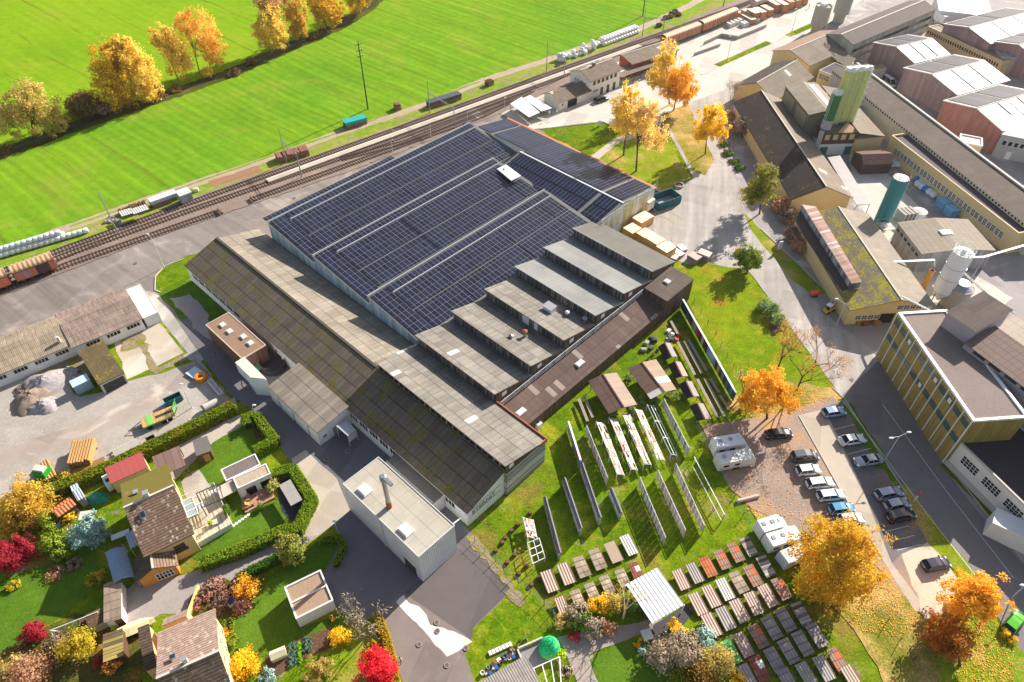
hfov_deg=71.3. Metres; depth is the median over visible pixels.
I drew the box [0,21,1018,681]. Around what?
ground
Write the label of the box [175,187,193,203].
trackside hut
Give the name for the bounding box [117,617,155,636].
covered boat
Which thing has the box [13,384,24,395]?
gravel heap
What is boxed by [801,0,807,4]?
timber pack
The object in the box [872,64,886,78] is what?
moss flat box
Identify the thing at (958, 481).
factory verge
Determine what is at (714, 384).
display bench
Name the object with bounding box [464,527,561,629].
fence
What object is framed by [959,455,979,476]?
window
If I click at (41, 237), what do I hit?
silage bale
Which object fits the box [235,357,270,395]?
loading shelter
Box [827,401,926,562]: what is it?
parking asphalt
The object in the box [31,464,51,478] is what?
green hopper
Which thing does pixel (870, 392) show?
road
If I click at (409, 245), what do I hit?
solar hall
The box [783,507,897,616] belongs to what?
tree
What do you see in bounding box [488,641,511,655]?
block row
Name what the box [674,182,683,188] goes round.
stone planter
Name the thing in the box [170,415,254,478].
garden path
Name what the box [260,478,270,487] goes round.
door
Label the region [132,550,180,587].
house extension
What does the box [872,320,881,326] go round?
pallet stack
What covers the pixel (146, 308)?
porch block
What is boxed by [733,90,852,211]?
dark hall
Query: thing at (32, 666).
shrub
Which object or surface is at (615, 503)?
sample wall
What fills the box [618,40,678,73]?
goods shed
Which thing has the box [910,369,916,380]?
window
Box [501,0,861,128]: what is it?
freight yard
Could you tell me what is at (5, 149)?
thicket
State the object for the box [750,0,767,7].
tank wagon
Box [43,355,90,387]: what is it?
weeds patch
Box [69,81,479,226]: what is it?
track grass strip
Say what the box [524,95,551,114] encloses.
cycle shelter
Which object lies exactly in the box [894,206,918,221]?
bin block
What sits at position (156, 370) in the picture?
weeds patch
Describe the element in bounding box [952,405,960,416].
window
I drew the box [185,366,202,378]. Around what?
steel sheet
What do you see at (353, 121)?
log pile
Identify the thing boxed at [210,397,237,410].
garden gravel
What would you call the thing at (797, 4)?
timber pack
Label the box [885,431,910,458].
street lamp
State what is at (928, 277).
pipe stack
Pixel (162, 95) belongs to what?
thicket
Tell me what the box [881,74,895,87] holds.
parked van
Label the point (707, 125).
tree
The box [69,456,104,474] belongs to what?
log stack
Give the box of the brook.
[11,0,374,149]
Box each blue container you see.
[934,196,952,209]
[942,204,960,217]
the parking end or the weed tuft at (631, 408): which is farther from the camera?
the weed tuft at (631, 408)
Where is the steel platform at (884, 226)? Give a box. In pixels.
[876,218,896,236]
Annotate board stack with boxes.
[669,254,679,261]
[675,248,684,257]
[676,244,687,251]
[687,251,701,263]
[697,248,712,261]
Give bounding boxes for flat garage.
[220,453,260,487]
[233,463,272,498]
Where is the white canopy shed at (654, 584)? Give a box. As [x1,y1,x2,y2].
[624,567,684,630]
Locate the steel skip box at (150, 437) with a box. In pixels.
[145,434,154,440]
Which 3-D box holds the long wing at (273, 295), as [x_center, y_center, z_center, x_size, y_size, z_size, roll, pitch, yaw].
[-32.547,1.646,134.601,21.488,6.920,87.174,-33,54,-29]
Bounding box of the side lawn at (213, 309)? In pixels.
[160,280,226,321]
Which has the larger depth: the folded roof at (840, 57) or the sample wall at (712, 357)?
the folded roof at (840, 57)
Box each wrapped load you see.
[914,180,921,186]
[918,183,925,189]
[921,185,929,192]
[925,188,933,194]
[929,190,937,197]
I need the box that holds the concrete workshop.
[890,218,995,271]
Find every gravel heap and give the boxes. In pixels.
[11,387,53,416]
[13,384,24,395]
[19,368,69,394]
[27,396,59,414]
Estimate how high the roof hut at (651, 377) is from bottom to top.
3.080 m
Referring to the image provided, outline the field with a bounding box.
[0,0,678,245]
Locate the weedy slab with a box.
[115,322,183,378]
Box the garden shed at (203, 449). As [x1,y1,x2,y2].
[193,436,213,463]
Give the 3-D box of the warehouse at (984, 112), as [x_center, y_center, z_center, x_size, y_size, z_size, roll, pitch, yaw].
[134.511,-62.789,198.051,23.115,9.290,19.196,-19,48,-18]
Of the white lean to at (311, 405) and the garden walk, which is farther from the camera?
the white lean to at (311, 405)
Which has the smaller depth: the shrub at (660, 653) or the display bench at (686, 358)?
the shrub at (660, 653)
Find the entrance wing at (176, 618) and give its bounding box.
[162,609,192,628]
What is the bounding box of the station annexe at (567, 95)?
[542,81,591,110]
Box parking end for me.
[902,542,960,618]
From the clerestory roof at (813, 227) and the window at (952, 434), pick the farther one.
the clerestory roof at (813, 227)
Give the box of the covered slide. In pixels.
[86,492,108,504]
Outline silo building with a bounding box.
[813,122,858,154]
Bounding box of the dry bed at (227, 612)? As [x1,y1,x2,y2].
[188,578,249,617]
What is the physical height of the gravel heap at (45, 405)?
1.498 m
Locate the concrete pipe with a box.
[202,398,219,411]
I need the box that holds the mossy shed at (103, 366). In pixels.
[78,340,127,393]
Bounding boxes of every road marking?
[843,401,974,574]
[883,405,1013,577]
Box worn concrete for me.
[396,595,471,655]
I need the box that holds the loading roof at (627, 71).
[619,61,658,84]
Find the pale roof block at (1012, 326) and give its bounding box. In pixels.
[998,315,1023,345]
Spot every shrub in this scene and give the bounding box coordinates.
[0,641,59,681]
[0,652,23,681]
[4,580,21,591]
[41,630,71,656]
[45,564,64,582]
[45,622,100,665]
[56,470,70,480]
[56,511,76,523]
[61,87,104,119]
[65,555,83,571]
[83,568,106,586]
[92,654,107,670]
[94,100,112,115]
[99,660,122,675]
[189,586,212,611]
[197,580,218,601]
[201,65,213,77]
[203,574,226,594]
[208,590,229,614]
[216,584,236,606]
[222,617,235,629]
[223,627,232,636]
[226,633,240,646]
[229,578,243,595]
[229,642,261,681]
[231,572,263,603]
[231,594,254,616]
[257,665,276,681]
[264,477,279,493]
[327,625,352,650]
[329,614,336,621]
[365,639,378,652]
[518,636,527,646]
[553,611,571,630]
[554,648,566,662]
[556,664,573,678]
[564,599,589,622]
[566,630,580,642]
[569,607,593,633]
[581,613,605,640]
[587,591,612,615]
[600,617,619,638]
[601,590,625,615]
[621,591,641,614]
[633,636,641,647]
[638,646,648,655]
[643,632,681,681]
[663,624,705,673]
[667,616,690,637]
[675,653,726,681]
[691,623,719,656]
[698,642,738,681]
[720,140,729,146]
[723,148,733,157]
[725,110,734,120]
[727,116,747,138]
[727,157,739,164]
[729,671,746,681]
[734,164,745,170]
[756,295,783,316]
[766,312,786,325]
[769,324,782,334]
[770,196,791,212]
[778,207,799,224]
[782,225,800,242]
[790,234,806,254]
[999,627,1018,642]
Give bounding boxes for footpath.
[592,127,667,158]
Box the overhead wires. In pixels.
[0,1,710,268]
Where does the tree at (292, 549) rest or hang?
on the garden lawn at (266, 624)
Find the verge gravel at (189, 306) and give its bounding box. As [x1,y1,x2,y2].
[170,294,211,339]
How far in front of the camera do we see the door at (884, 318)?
144.28 m
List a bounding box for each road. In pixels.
[0,113,543,336]
[0,363,204,468]
[146,291,202,363]
[646,87,1011,551]
[842,361,1023,651]
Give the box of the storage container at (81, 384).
[69,373,93,394]
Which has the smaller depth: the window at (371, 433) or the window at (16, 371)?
the window at (371, 433)
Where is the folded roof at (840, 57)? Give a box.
[824,42,855,65]
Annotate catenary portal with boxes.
[278,128,301,176]
[427,81,454,127]
[546,41,564,76]
[642,9,665,35]
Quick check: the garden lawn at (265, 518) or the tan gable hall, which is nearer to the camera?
the garden lawn at (265, 518)
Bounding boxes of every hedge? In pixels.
[0,399,238,520]
[196,463,318,573]
[234,552,281,580]
[240,409,255,430]
[251,410,280,457]
[318,533,347,569]
[371,610,400,681]
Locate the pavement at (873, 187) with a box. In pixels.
[848,154,1012,303]
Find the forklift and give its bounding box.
[822,300,836,314]
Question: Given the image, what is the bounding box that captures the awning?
[215,480,241,504]
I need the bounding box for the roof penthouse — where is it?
[940,291,1012,341]
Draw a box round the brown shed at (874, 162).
[851,150,893,173]
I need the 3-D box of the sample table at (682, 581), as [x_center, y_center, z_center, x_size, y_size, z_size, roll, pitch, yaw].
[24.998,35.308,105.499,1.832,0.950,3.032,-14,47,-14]
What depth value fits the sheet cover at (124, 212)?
168.02 m
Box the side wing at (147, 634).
[137,624,156,679]
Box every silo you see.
[810,2,833,33]
[820,88,843,130]
[832,0,853,23]
[832,65,856,124]
[838,64,864,123]
[845,64,873,122]
[874,170,911,229]
[930,242,976,306]
[940,279,974,309]
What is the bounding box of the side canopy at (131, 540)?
[125,531,139,555]
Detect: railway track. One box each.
[0,210,219,292]
[4,0,749,271]
[7,73,569,277]
[253,88,534,201]
[340,98,512,160]
[641,7,748,47]
[653,0,750,38]
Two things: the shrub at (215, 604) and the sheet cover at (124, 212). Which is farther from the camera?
the sheet cover at (124, 212)
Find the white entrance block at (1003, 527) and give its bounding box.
[982,507,1023,553]
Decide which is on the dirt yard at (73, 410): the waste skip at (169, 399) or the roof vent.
the waste skip at (169, 399)
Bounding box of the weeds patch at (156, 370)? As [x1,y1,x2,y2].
[151,356,186,373]
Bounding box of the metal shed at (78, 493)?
[70,483,88,506]
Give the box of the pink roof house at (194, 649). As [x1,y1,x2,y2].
[156,608,234,681]
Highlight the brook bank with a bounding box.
[0,0,383,159]
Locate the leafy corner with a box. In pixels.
[727,373,841,417]
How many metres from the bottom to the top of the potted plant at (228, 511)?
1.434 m
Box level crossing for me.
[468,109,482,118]
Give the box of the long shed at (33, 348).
[0,315,77,386]
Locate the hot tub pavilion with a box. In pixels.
[279,479,303,513]
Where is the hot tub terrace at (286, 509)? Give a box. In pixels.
[277,478,303,522]
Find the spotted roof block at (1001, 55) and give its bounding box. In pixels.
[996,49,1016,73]
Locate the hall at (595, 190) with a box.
[478,118,657,231]
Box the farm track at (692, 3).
[31,0,703,237]
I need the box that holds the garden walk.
[558,618,661,681]
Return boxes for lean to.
[267,363,351,445]
[500,289,664,428]
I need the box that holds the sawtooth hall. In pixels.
[375,222,674,494]
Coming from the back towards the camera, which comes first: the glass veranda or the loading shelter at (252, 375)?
the loading shelter at (252, 375)
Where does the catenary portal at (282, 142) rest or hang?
on the ground at (506, 619)
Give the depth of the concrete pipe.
127.92 m
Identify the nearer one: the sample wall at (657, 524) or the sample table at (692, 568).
the sample table at (692, 568)
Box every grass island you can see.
[714,41,771,65]
[786,23,811,36]
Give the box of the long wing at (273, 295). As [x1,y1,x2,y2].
[184,228,504,525]
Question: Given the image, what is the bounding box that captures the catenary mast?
[98,191,117,233]
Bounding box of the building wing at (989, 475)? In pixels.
[944,427,1023,519]
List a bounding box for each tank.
[254,350,285,376]
[913,207,927,219]
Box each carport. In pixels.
[105,452,150,492]
[105,544,140,584]
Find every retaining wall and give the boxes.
[693,43,720,55]
[703,24,766,44]
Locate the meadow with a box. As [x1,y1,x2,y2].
[0,0,712,215]
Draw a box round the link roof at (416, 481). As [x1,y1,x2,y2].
[385,453,444,510]
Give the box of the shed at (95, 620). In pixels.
[85,607,108,633]
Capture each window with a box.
[0,374,7,380]
[13,365,28,373]
[34,357,48,365]
[54,348,69,356]
[86,338,100,346]
[106,330,120,338]
[126,321,140,329]
[139,510,146,518]
[155,568,174,580]
[169,652,175,659]
[173,542,185,550]
[349,412,358,423]
[359,421,368,432]
[369,430,378,441]
[379,438,388,449]
[445,496,454,508]
[886,333,892,343]
[892,342,898,352]
[894,318,900,328]
[898,351,904,360]
[900,327,906,337]
[904,360,910,370]
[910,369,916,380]
[912,345,918,355]
[918,355,925,365]
[922,389,929,399]
[925,364,932,375]
[929,398,936,409]
[931,374,939,385]
[936,409,943,420]
[938,384,946,395]
[942,419,950,431]
[945,394,953,406]
[949,430,957,442]
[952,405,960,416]
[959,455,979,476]
[960,416,968,428]
[981,476,1001,497]
[989,224,995,231]
[1002,497,1023,517]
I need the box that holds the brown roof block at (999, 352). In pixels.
[962,326,1023,428]
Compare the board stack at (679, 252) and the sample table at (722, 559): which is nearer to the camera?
the sample table at (722, 559)
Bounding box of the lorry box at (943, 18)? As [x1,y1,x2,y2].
[933,12,955,25]
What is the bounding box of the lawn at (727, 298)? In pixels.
[687,262,842,416]
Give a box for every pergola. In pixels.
[152,446,189,473]
[196,484,225,515]
[533,656,561,681]
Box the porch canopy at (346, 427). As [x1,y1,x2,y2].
[336,420,357,445]
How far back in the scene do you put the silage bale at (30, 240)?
160.49 m
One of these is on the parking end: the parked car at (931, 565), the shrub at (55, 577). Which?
the parked car at (931, 565)
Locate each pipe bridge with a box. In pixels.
[894,259,934,278]
[900,296,929,309]
[964,273,1016,314]
[969,245,1023,281]
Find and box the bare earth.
[208,166,262,186]
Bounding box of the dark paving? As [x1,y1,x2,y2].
[404,537,508,638]
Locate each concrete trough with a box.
[207,378,216,387]
[213,385,223,395]
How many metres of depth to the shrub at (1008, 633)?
99.56 m
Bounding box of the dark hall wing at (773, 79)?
[733,59,813,99]
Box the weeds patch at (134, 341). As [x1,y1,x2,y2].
[120,331,155,371]
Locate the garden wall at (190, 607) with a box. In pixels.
[188,585,200,615]
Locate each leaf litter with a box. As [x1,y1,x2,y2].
[744,502,940,681]
[926,605,1023,681]
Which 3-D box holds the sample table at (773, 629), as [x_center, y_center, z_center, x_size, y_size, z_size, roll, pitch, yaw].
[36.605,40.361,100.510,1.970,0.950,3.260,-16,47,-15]
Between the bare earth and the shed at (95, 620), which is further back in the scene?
the bare earth
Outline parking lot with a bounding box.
[702,397,946,618]
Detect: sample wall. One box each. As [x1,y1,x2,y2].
[543,496,561,560]
[562,477,582,536]
[566,421,581,469]
[579,462,601,525]
[585,425,607,486]
[608,487,622,519]
[638,477,665,546]
[656,470,685,538]
[662,399,689,455]
[674,463,704,532]
[679,299,736,401]
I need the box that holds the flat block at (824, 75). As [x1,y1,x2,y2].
[815,63,843,86]
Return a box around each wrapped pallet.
[726,22,731,27]
[739,21,745,27]
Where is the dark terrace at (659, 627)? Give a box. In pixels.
[648,605,692,641]
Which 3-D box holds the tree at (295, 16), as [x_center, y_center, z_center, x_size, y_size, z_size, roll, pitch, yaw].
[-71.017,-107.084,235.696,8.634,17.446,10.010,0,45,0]
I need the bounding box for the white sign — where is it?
[777,241,783,249]
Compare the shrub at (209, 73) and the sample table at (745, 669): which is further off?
the shrub at (209, 73)
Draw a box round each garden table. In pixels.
[111,528,129,542]
[195,502,205,509]
[206,518,217,527]
[640,628,653,640]
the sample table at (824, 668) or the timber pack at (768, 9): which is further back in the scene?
the timber pack at (768, 9)
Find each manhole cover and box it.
[416,641,421,646]
[444,662,449,667]
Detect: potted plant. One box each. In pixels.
[222,504,229,510]
[223,508,231,515]
[256,503,263,509]
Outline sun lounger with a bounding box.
[244,500,256,504]
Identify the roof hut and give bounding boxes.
[588,372,636,417]
[628,359,676,402]
[658,342,676,363]
[668,361,687,381]
[678,380,698,400]
[689,402,710,424]
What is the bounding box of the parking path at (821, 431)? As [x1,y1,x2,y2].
[800,410,921,610]
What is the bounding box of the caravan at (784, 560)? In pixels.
[775,543,808,569]
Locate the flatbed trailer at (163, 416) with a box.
[128,399,177,431]
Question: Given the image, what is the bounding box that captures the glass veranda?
[181,497,201,524]
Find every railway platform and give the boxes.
[266,44,641,182]
[530,95,543,106]
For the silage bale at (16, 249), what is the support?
on the rail verge at (332, 143)
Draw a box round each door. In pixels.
[103,381,116,392]
[113,376,126,387]
[114,619,126,626]
[203,453,211,461]
[245,485,257,494]
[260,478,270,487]
[333,423,340,434]
[404,557,416,575]
[567,97,576,107]
[820,147,827,154]
[843,146,851,153]
[878,313,895,322]
[1003,151,1011,159]
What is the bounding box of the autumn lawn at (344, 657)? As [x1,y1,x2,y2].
[308,624,389,681]
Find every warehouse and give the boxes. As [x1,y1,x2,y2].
[867,34,950,80]
[896,54,1010,112]
[936,84,1023,153]
[942,8,1023,50]
[991,32,1023,79]
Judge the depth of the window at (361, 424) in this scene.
122.87 m
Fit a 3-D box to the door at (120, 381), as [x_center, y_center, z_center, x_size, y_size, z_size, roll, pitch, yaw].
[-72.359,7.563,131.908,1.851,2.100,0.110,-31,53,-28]
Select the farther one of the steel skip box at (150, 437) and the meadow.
the meadow
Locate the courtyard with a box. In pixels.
[160,292,486,613]
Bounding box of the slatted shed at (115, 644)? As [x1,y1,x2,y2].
[103,628,128,667]
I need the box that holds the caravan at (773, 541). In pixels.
[760,525,800,553]
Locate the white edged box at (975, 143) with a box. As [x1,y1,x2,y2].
[959,133,982,151]
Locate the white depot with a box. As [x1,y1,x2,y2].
[932,0,990,23]
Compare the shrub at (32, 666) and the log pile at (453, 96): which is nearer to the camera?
the shrub at (32, 666)
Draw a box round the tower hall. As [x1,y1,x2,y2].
[782,81,842,139]
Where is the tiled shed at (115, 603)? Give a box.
[103,579,126,628]
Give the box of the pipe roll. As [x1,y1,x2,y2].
[737,494,759,502]
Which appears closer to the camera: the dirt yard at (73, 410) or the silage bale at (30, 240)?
the dirt yard at (73, 410)
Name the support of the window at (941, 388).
in the office block at (953, 393)
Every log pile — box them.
[128,200,146,214]
[147,189,177,208]
[274,144,309,162]
[342,114,367,128]
[393,101,401,110]
[425,91,461,108]
[484,79,493,86]
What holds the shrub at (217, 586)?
on the dry bed at (227, 612)
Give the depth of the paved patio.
98.23 m
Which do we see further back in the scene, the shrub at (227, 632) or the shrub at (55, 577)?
the shrub at (55, 577)
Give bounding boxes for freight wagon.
[0,267,12,289]
[8,251,59,281]
[660,22,701,43]
[698,7,738,32]
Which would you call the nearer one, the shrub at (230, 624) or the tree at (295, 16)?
the shrub at (230, 624)
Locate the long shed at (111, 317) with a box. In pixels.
[55,287,145,356]
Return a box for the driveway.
[127,535,318,623]
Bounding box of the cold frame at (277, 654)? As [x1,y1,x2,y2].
[269,645,287,662]
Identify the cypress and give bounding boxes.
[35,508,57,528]
[36,535,55,554]
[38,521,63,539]
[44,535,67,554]
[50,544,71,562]
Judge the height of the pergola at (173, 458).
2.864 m
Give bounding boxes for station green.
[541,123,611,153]
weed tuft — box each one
[622,372,633,378]
[629,406,636,412]
[638,393,646,403]
[650,397,660,406]
[665,391,674,398]
[670,391,681,400]
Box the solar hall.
[263,122,590,344]
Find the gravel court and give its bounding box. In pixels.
[181,469,210,497]
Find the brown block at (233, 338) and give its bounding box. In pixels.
[205,312,269,365]
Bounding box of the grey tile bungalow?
[480,655,540,681]
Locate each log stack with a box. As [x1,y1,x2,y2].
[38,459,57,481]
[66,438,96,468]
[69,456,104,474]
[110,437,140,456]
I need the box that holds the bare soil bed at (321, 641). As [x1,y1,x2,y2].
[302,627,334,655]
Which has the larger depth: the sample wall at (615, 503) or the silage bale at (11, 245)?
the silage bale at (11, 245)
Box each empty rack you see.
[527,538,544,568]
[646,404,677,459]
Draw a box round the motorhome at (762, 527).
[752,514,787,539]
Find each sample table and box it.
[540,569,559,592]
[554,595,569,616]
[556,562,576,585]
[569,588,584,608]
[572,555,591,578]
[584,581,599,601]
[588,547,607,570]
[598,574,615,594]
[604,541,623,563]
[614,568,629,588]
[619,534,639,555]
[628,561,643,579]
[672,568,691,590]
[685,562,704,583]
[687,591,708,615]
[698,556,718,577]
[700,612,723,637]
[701,584,722,608]
[713,549,732,570]
[714,605,737,631]
[715,577,735,600]
[719,638,743,664]
[726,542,745,562]
[728,570,749,593]
[728,598,750,623]
[732,631,755,658]
[736,662,757,681]
[739,536,758,556]
[742,564,763,587]
[743,591,765,615]
[746,623,770,649]
[748,654,771,681]
[756,555,777,577]
[757,583,779,607]
[760,614,784,640]
[763,646,785,673]
[770,576,793,600]
[774,607,797,632]
[776,667,795,681]
[777,637,800,664]
[790,601,812,625]
[791,630,815,656]
[794,660,817,681]
[805,622,829,648]
[812,654,836,681]
[825,646,847,673]
[839,664,861,681]
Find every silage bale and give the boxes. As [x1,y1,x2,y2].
[2,244,9,249]
[3,250,9,256]
[8,242,15,248]
[8,248,15,254]
[14,241,21,246]
[14,247,21,252]
[20,239,27,245]
[20,245,27,251]
[26,237,32,243]
[26,244,32,249]
[32,236,38,241]
[32,242,38,247]
[37,234,44,240]
[37,240,44,246]
[43,233,49,238]
[43,239,49,244]
[49,237,55,242]
[54,229,61,235]
[54,235,61,241]
[60,234,66,239]
[65,232,72,238]
[76,229,83,234]
[82,227,88,233]
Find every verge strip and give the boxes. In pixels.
[843,403,887,468]
[899,484,975,578]
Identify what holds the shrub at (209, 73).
on the brook bank
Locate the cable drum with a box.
[194,372,206,382]
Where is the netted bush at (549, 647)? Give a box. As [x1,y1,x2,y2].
[538,635,559,659]
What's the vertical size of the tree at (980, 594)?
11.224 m
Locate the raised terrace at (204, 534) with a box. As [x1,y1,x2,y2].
[180,482,233,546]
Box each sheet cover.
[118,208,131,215]
[130,204,148,213]
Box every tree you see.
[0,75,70,139]
[0,469,65,540]
[0,532,41,573]
[16,618,49,646]
[62,508,112,550]
[85,35,140,112]
[107,33,164,102]
[147,21,194,82]
[172,4,229,73]
[250,0,289,53]
[252,0,289,22]
[273,529,310,567]
[283,0,310,42]
[302,653,334,681]
[304,0,347,30]
[331,592,391,638]
[340,0,372,14]
[354,643,399,681]
[608,79,649,155]
[612,569,657,618]
[624,95,672,171]
[645,35,677,103]
[662,55,700,110]
[691,101,731,153]
[723,79,745,110]
[728,242,765,271]
[734,369,749,396]
[737,161,781,213]
[737,362,804,418]
[774,319,815,369]
[777,324,852,391]
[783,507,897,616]
[917,606,987,666]
[935,567,1016,623]
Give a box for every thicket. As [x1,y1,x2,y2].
[0,144,12,154]
[154,91,166,99]
[168,84,181,93]
[227,67,240,76]
[244,57,256,64]
[305,32,318,39]
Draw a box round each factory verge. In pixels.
[745,214,825,293]
[940,463,991,515]
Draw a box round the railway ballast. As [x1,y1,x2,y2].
[0,0,750,295]
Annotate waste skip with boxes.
[163,391,183,406]
[654,188,681,210]
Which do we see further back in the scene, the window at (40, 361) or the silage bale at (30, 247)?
the silage bale at (30, 247)
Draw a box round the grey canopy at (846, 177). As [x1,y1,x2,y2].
[828,155,869,212]
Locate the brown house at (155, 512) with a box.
[120,463,200,560]
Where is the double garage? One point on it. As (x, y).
(310, 598)
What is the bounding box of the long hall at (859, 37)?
[826,0,935,63]
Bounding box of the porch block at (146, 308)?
[126,284,161,326]
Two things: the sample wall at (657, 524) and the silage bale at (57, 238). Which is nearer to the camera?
the sample wall at (657, 524)
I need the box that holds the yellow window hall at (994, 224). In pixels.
[885,133,1023,253]
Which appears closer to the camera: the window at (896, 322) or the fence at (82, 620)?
the fence at (82, 620)
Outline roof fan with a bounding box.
[542,301,556,313]
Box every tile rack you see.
[522,517,537,542]
[595,421,624,478]
[608,418,637,474]
[621,414,651,469]
[633,409,664,463]
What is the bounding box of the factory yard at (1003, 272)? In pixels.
[719,0,1023,564]
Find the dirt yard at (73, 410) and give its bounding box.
[0,362,230,499]
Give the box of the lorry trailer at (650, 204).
[645,198,654,211]
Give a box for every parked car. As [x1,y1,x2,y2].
[593,96,608,103]
[763,427,792,440]
[789,449,819,462]
[794,463,821,476]
[804,475,835,489]
[814,487,846,502]
[820,405,846,418]
[826,501,855,515]
[835,511,865,524]
[836,432,866,446]
[852,453,883,467]
[872,485,904,501]
[882,496,911,510]
[884,507,916,523]
[919,555,951,572]
[999,609,1023,636]
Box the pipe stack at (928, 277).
[921,269,934,289]
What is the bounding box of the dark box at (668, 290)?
[643,266,693,321]
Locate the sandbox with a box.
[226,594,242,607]
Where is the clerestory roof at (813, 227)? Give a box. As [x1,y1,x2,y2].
[795,205,861,290]
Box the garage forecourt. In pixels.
[323,546,377,620]
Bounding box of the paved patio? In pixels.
[516,637,548,667]
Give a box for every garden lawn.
[0,549,98,652]
[32,468,139,563]
[192,501,288,559]
[197,424,272,485]
[225,540,340,661]
[590,638,664,681]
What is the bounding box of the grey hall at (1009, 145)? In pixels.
[991,114,1023,162]
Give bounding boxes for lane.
[382,536,509,681]
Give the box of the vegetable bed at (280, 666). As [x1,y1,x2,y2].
[266,638,307,675]
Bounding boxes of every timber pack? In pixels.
[622,222,641,238]
[631,210,653,228]
[635,227,653,245]
[646,233,665,250]
[655,241,675,257]
[741,8,750,14]
[741,14,756,24]
[746,8,759,18]
[753,7,766,20]
[760,4,773,16]
[767,0,780,12]
[775,0,788,13]
[783,0,795,9]
[794,0,801,8]
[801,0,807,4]
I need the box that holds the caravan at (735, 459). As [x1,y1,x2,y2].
[712,448,757,470]
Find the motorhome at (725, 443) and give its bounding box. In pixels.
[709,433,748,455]
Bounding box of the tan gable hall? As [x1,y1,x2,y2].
[770,30,845,76]
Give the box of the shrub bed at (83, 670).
[0,613,142,681]
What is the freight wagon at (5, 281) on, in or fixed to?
on the railway track at (42, 275)
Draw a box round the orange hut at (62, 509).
[51,497,79,521]
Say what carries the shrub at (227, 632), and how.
on the garden lawn at (266, 624)
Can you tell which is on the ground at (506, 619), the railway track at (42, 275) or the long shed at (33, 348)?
the long shed at (33, 348)
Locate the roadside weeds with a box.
[464,535,524,606]
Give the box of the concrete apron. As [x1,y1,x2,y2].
[292,450,349,536]
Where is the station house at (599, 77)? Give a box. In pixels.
[570,58,622,98]
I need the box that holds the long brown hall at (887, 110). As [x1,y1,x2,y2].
[828,62,1023,254]
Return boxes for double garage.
[284,569,335,626]
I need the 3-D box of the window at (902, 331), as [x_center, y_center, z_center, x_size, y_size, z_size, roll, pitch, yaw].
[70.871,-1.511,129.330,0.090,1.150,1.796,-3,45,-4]
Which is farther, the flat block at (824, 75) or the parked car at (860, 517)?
the flat block at (824, 75)
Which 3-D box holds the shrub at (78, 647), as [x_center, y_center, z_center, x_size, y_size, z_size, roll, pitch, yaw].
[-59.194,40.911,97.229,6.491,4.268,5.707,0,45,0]
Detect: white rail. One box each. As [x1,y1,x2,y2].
[692,467,721,523]
[693,457,724,519]
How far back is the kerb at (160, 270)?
155.84 m
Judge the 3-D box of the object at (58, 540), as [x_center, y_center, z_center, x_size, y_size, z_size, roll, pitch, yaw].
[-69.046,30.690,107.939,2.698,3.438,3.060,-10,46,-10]
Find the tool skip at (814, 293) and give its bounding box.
[809,289,819,297]
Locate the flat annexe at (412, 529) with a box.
[343,456,456,580]
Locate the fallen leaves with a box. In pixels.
[608,108,1013,681]
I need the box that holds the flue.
[379,473,392,508]
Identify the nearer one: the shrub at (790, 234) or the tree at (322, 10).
the shrub at (790, 234)
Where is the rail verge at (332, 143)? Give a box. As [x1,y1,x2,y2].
[0,0,734,267]
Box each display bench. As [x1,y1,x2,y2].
[578,399,588,424]
[583,395,593,420]
[670,321,678,334]
[677,341,695,376]
[684,341,702,374]
[687,339,707,371]
[696,379,718,418]
[704,378,725,417]
[709,378,719,394]
[719,395,730,410]
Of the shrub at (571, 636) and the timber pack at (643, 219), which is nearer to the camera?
the shrub at (571, 636)
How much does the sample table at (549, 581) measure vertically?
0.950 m
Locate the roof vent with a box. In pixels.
[522,329,527,337]
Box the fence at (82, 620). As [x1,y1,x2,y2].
[50,611,97,642]
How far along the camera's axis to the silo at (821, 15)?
243.42 m
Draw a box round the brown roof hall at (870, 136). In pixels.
[821,85,884,155]
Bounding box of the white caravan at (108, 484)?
[101,474,113,491]
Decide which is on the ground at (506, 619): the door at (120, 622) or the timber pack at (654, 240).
the timber pack at (654, 240)
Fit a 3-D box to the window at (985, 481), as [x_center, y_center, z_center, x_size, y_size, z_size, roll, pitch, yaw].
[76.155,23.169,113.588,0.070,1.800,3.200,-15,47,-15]
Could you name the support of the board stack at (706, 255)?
on the ground at (506, 619)
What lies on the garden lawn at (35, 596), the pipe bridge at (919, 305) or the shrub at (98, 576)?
the shrub at (98, 576)
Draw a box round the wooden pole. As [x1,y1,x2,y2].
[355,41,368,108]
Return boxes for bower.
[78,510,96,522]
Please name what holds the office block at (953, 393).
on the ground at (506, 619)
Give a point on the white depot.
(960, 9)
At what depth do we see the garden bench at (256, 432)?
124.46 m
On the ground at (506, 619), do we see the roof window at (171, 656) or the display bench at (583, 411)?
the display bench at (583, 411)
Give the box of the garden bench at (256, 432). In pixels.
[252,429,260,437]
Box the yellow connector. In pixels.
[924,24,1011,73]
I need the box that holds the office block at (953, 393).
[875,309,1023,463]
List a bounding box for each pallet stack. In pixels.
[861,320,869,325]
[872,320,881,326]
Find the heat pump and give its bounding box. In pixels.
[536,420,542,429]
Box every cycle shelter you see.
[510,97,539,119]
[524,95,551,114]
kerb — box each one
[154,258,183,291]
[540,121,608,128]
[760,228,824,290]
[799,415,879,553]
[832,387,907,494]
[875,352,1023,561]
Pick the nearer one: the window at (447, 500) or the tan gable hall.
the window at (447, 500)
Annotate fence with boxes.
[50,611,97,642]
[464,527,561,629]
[690,297,748,391]
[695,422,761,538]
[867,594,931,681]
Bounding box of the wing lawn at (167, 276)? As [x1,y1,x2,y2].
[156,256,191,290]
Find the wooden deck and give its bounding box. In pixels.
[241,487,274,512]

